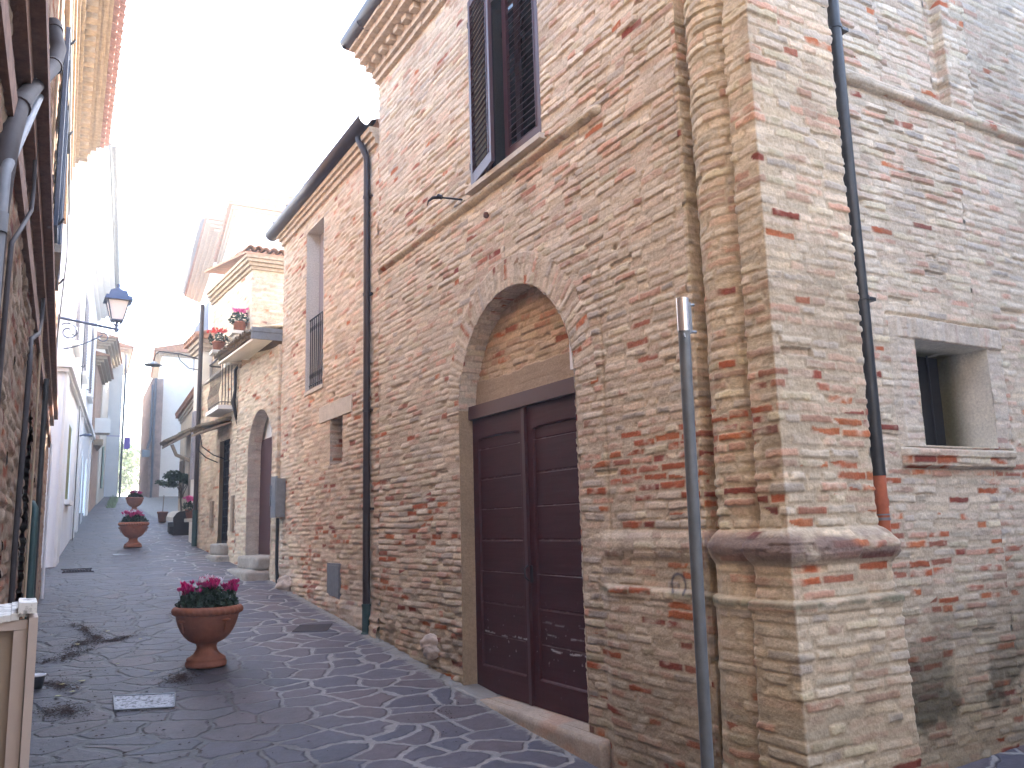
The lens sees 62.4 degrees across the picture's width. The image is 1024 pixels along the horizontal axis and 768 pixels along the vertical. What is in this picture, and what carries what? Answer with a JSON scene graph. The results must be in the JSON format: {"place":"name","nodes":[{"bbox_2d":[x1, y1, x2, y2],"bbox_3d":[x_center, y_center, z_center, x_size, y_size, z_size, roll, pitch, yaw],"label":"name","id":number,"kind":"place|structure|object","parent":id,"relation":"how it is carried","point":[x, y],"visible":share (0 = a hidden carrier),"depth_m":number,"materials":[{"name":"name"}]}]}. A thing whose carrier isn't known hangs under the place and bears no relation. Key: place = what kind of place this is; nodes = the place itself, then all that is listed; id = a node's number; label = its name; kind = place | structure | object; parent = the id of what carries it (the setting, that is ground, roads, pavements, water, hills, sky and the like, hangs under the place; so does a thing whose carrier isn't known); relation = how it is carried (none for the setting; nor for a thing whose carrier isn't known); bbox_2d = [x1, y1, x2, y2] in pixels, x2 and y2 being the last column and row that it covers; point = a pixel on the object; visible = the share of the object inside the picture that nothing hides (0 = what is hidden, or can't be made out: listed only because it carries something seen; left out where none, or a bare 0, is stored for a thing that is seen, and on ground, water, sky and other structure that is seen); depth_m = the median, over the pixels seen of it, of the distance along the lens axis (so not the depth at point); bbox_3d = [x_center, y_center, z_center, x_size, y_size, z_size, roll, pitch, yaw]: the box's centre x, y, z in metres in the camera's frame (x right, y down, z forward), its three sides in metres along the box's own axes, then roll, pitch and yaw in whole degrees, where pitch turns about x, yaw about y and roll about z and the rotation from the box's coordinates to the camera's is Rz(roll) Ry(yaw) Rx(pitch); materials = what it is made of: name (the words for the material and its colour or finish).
{"place":"outdoors","nodes":[
{"label":"outdoors","id":0,"kind":"place"},
{"bbox_2d":[181,495,192,517],"bbox_3d":[-7.489,2.852,19.648,0.365,0.542,0.354,4,-11,-30],"label":"flower pot","id":1,"kind":"object","parent":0,"point":[186,505],"visible":0.79,"depth_m":19.57,"materials":[{"name":"ceramic"}]},
{"bbox_2d":[97,0,378,496],"label":"sky","id":2,"kind":"structure","parent":0,"point":[217,102],"materials":[{"name":"white"}]},
{"bbox_2d":[14,496,1023,767],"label":"paved street","id":3,"kind":"structure","parent":0,"point":[340,694],"depth_m":8.01,"materials":[{"name":"grey stone"}]},
{"bbox_2d":[0,598,37,767],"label":"cream cabinet","id":4,"kind":"object","parent":3,"relation":"on","point":[18,640],"visible":1,"depth_m":2.12,"materials":[{"name":"beige wood"}]},
{"bbox_2d":[34,673,45,689],"bbox_3d":[-4.402,2.755,7.827,0.156,0.125,0.156,4,-11,-30],"label":"black pot","id":5,"kind":"object","parent":3,"relation":"on","point":[39,678],"visible":0.62,"depth_m":7.79,"materials":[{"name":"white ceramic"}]},
{"bbox_2d":[0,0,126,618],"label":"brick house","id":6,"kind":"structure","parent":3,"relation":"on","point":[59,64],"depth_m":4.88,"materials":[{"name":"brick"}]},
{"bbox_2d":[53,26,75,290],"bbox_3d":[-4.837,-2.193,8.841,0.372,2.080,2.341,3,-11,-28],"label":"window","id":7,"kind":"structure","parent":6,"relation":"in","point":[61,167],"depth_m":8.02,"materials":[{"name":"grey glass"}]},
{"bbox_2d":[57,284,132,348],"bbox_3d":[-6.741,-1.025,13.668,1.060,1.320,0.420,4,-11,-30],"label":"wall lantern","id":8,"kind":"object","parent":6,"relation":"attached to","point":[118,300],"depth_m":13.74,"materials":[{"name":"blue metal"}]},
{"bbox_2d":[61,568,93,572],"bbox_3d":[-7.723,3.320,15.019,0.500,0.076,0.450,4,-11,-30],"label":"drain grate","id":9,"kind":"object","parent":3,"relation":"on","point":[80,570],"visible":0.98,"depth_m":14.92,"materials":[{"name":"black metal"}]},
{"bbox_2d":[41,143,120,567],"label":"white house","id":10,"kind":"structure","parent":3,"relation":"on","point":[92,276],"depth_m":18.45,"materials":[{"name":"grey paint"}]},
{"bbox_2d":[79,433,91,436],"bbox_3d":[-10.402,1.252,20.657,0.282,0.088,0.196,-1,-10,-5],"label":"wall lamp","id":11,"kind":"object","parent":10,"relation":"attached to","point":[87,435],"visible":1,"depth_m":20.59,"materials":[{"name":"grey metal"}]},
{"bbox_2d":[88,351,113,512],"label":"brick house","id":12,"kind":"structure","parent":3,"relation":"on","point":[103,376],"depth_m":28.76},
{"bbox_2d":[96,331,122,503],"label":"orange eaved house","id":13,"kind":"structure","parent":3,"relation":"on","point":[110,346],"depth_m":32.91,"materials":[{"name":"beige paint"}]},
{"bbox_2d":[124,436,130,448],"bbox_3d":[-16.543,2.455,35.543,0.950,0.550,0.060,4,-11,-30],"label":"hanging sign","id":14,"kind":"object","parent":13,"relation":"attached to","point":[126,442],"visible":1,"depth_m":35.68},
{"bbox_2d":[105,496,118,507],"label":"weeds","id":15,"kind":"object","parent":3,"relation":"on","point":[112,502],"visible":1,"depth_m":30.95,"materials":[{"name":"green plant"}]},
{"bbox_2d":[104,342,133,496],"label":"grey far house","id":16,"kind":"structure","parent":3,"relation":"on","point":[113,438],"depth_m":36.56,"materials":[{"name":"paint"}]},
{"bbox_2d":[117,439,139,493],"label":"tree","id":17,"kind":"object","parent":3,"relation":"on","point":[130,460],"visible":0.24,"depth_m":52.76,"materials":[{"name":"green plant"}]},
{"bbox_2d":[118,509,149,547],"bbox_3d":[-8.364,3.181,18.689,0.642,0.843,0.642,-1,-10,-3],"label":"flower urn","id":18,"kind":"object","parent":3,"relation":"on","point":[133,524],"visible":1,"depth_m":18.53,"materials":[{"name":"ceramic"}]},
{"bbox_2d":[125,489,143,510],"bbox_3d":[-12.517,3.877,28.040,0.570,0.768,0.570,-5,-10,18],"label":"flower urn","id":19,"kind":"object","parent":3,"relation":"on","point":[134,498],"visible":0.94,"depth_m":27.91,"materials":[{"name":"ceramic"}]},
{"bbox_2d":[113,692,175,711],"bbox_3d":[-3.253,2.817,7.457,0.573,0.108,0.449,1,-10,-15],"label":"manhole cover","id":20,"kind":"object","parent":3,"relation":"on","point":[133,702],"visible":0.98,"depth_m":7.45,"materials":[{"name":"metal"}]},
{"bbox_2d":[138,378,163,496],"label":"brown brick tower","id":21,"kind":"structure","parent":3,"relation":"on","point":[150,446],"depth_m":36.80,"materials":[{"name":"grey brick"}]},
{"bbox_2d":[157,496,167,521],"bbox_3d":[-10.239,3.660,24.779,0.310,0.780,0.310,4,-11,-30],"label":"terracotta pot","id":22,"kind":"object","parent":3,"relation":"on","point":[162,515],"visible":0.98,"depth_m":24.64,"materials":[{"name":"brown ceramic"}]},
{"bbox_2d":[155,470,187,510],"bbox_3d":[-9.260,3.194,23.543,0.957,1.559,1.120,-7,-11,29],"label":"umbrella tree","id":23,"kind":"object","parent":3,"relation":"on","point":[174,477],"visible":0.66,"depth_m":23.43,"materials":[{"name":"green plant"}]},
{"bbox_2d":[150,343,194,495],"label":"pale far house","id":24,"kind":"structure","parent":3,"relation":"on","point":[174,372],"depth_m":38.10,"materials":[{"name":"white paint"}]},
{"bbox_2d":[160,387,193,510],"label":"tan house","id":25,"kind":"structure","parent":3,"relation":"on","point":[183,413],"depth_m":24.39,"materials":[{"name":"brick"}]},
{"bbox_2d":[166,511,188,535],"bbox_3d":[-8.648,3.588,21.834,0.540,0.640,1.230,4,-11,-30],"label":"wooden chest","id":26,"kind":"object","parent":3,"relation":"on","point":[177,525],"visible":0.72,"depth_m":21.34,"materials":[{"name":"brown wood"}]},
{"bbox_2d":[54,619,314,696],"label":"fallen leaves","id":27,"kind":"object","parent":3,"relation":"on","point":[116,663],"visible":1,"depth_m":8.04,"materials":[{"name":"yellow plant"}]},
{"bbox_2d":[184,329,214,542],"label":"beige house","id":28,"kind":"structure","parent":3,"relation":"on","point":[191,344],"depth_m":19.91,"materials":[{"name":"beige paint"}]},
{"bbox_2d":[181,214,224,370],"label":"white eaved house","id":29,"kind":"structure","parent":3,"relation":"on","point":[198,283],"depth_m":33.11,"materials":[{"name":"paint"}]},
{"bbox_2d":[171,574,242,668],"bbox_3d":[-3.185,2.459,8.842,0.713,0.937,0.713,4,-11,-30],"label":"flower urn","id":30,"kind":"object","parent":3,"relation":"on","point":[206,622],"visible":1,"depth_m":8.66,"materials":[{"name":"ceramic"}]},
{"bbox_2d":[190,245,283,563],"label":"building","id":31,"kind":"structure","parent":3,"relation":"on","point":[252,278],"depth_m":17.80,"materials":[{"name":"beige paint"}]},
{"bbox_2d":[143,351,197,369],"bbox_3d":[-7.736,-0.537,19.274,1.223,0.391,0.400,4,-11,-30],"label":"arm lamp","id":32,"kind":"object","parent":31,"relation":"attached to","point":[153,363],"visible":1,"depth_m":19.16,"materials":[{"name":"black metal"}]},
{"bbox_2d":[207,327,229,349],"bbox_3d":[-6.388,-0.977,18.427,0.482,0.546,0.521,4,-11,-30],"label":"flower pot","id":33,"kind":"object","parent":31,"relation":"on","point":[218,344],"visible":0.96,"depth_m":18.35,"materials":[{"name":"ceramic"}]},
{"bbox_2d":[222,439,236,542],"bbox_3d":[-5.810,2.208,17.444,0.150,2.150,0.820,4,-11,-30],"label":"grilled door","id":34,"kind":"structure","parent":31,"relation":"in","point":[226,444],"depth_m":17.52,"materials":[{"name":"brown paint"}]},
{"bbox_2d":[228,307,249,330],"bbox_3d":[-5.611,-1.331,17.511,0.548,0.539,0.469,4,-11,-30],"label":"flower pot","id":35,"kind":"object","parent":31,"relation":"on","point":[239,324],"visible":0.94,"depth_m":17.40,"materials":[{"name":"ceramic"}]},
{"bbox_2d":[214,323,282,581],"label":"canopy house","id":36,"kind":"structure","parent":3,"relation":"on","point":[258,442],"depth_m":15.87,"materials":[{"name":"beige brick"}]},
{"bbox_2d":[258,437,271,554],"bbox_3d":[-4.396,2.036,15.446,0.050,2.150,1.650,4,-11,-30],"label":"door","id":37,"kind":"structure","parent":36,"relation":"in","point":[266,445],"depth_m":15.73,"materials":[{"name":"brown paint"}]},
{"bbox_2d":[214,196,316,277],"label":"tall white house","id":38,"kind":"structure","parent":3,"relation":"on","point":[246,222],"depth_m":24.91,"materials":[{"name":"paint"}]},
{"bbox_2d":[31,577,501,767],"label":"leaf litter","id":39,"kind":"object","parent":3,"relation":"on","point":[66,709],"visible":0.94,"depth_m":8.22,"materials":[{"name":"brown plant"}]},
{"bbox_2d":[292,624,331,631],"bbox_3d":[-2.524,3.106,10.712,0.414,0.084,0.501,-1,-10,-2],"label":"stone inset","id":40,"kind":"object","parent":3,"relation":"on","point":[312,627],"visible":0.77,"depth_m":10.68,"materials":[{"name":"grey stone"}]},
{"bbox_2d":[265,115,380,637],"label":"building","id":41,"kind":"structure","parent":3,"relation":"on","point":[329,550],"depth_m":12.30,"materials":[{"name":"beige brick"}]},
{"bbox_2d":[270,476,285,582],"bbox_3d":[-3.945,2.436,14.187,0.180,1.762,0.360,4,-11,-30],"label":"meter box","id":42,"kind":"object","parent":41,"relation":"attached to","point":[277,495],"visible":0.9,"depth_m":14.14,"materials":[{"name":"metal"}]},
{"bbox_2d":[304,232,323,395],"bbox_3d":[-2.995,-1.217,13.434,0.320,2.740,0.940,4,-11,-30],"label":"french window","id":43,"kind":"structure","parent":41,"relation":"in","point":[318,373],"depth_m":13.54,"materials":[{"name":"grey paint"}]},
{"bbox_2d":[319,394,352,464],"bbox_3d":[-2.388,0.728,12.193,0.368,0.940,1.450,4,-11,-30],"label":"square window","id":44,"kind":"structure","parent":41,"relation":"in","point":[342,406],"depth_m":12.30,"materials":[{"name":"stone"}]},
{"bbox_2d":[340,0,1023,767],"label":"corner house","id":45,"kind":"structure","parent":3,"relation":"on","point":[812,210],"depth_m":6.49,"materials":[{"name":"beige brick"}]},
{"bbox_2d":[427,194,464,205],"bbox_3d":[-0.691,-1.958,8.932,0.435,0.126,0.052,-3,-10,10],"label":"iron bracket","id":46,"kind":"object","parent":45,"relation":"attached to","point":[439,196],"visible":1,"depth_m":8.93,"materials":[{"name":"black metal"}]},
{"bbox_2d":[465,0,546,195],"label":"window","id":47,"kind":"structure","parent":45,"relation":"in","point":[512,105],"depth_m":8.36,"materials":[{"name":"brown paint"}]},
{"bbox_2d":[468,376,588,722],"bbox_3d":[0.141,1.448,7.632,0.153,2.780,2.118,4,-11,-30],"label":"wooden double door","id":48,"kind":"structure","parent":45,"relation":"in","point":[530,621],"depth_m":7.61,"materials":[{"name":"brown paint"}]},
{"bbox_2d":[916,356,946,445],"bbox_3d":[3.286,0.156,7.039,1.100,0.950,0.040,4,-11,-30],"label":"side window pane","id":49,"kind":"structure","parent":45,"relation":"in","point":[921,361],"depth_m":7.18,"materials":[{"name":"black glass"}]},
{"bbox_2d":[676,297,713,767],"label":"metal post","id":50,"kind":"object","parent":3,"relation":"on","point":[684,305],"visible":1,"depth_m":3.61,"materials":[{"name":"metal"}]}
]}

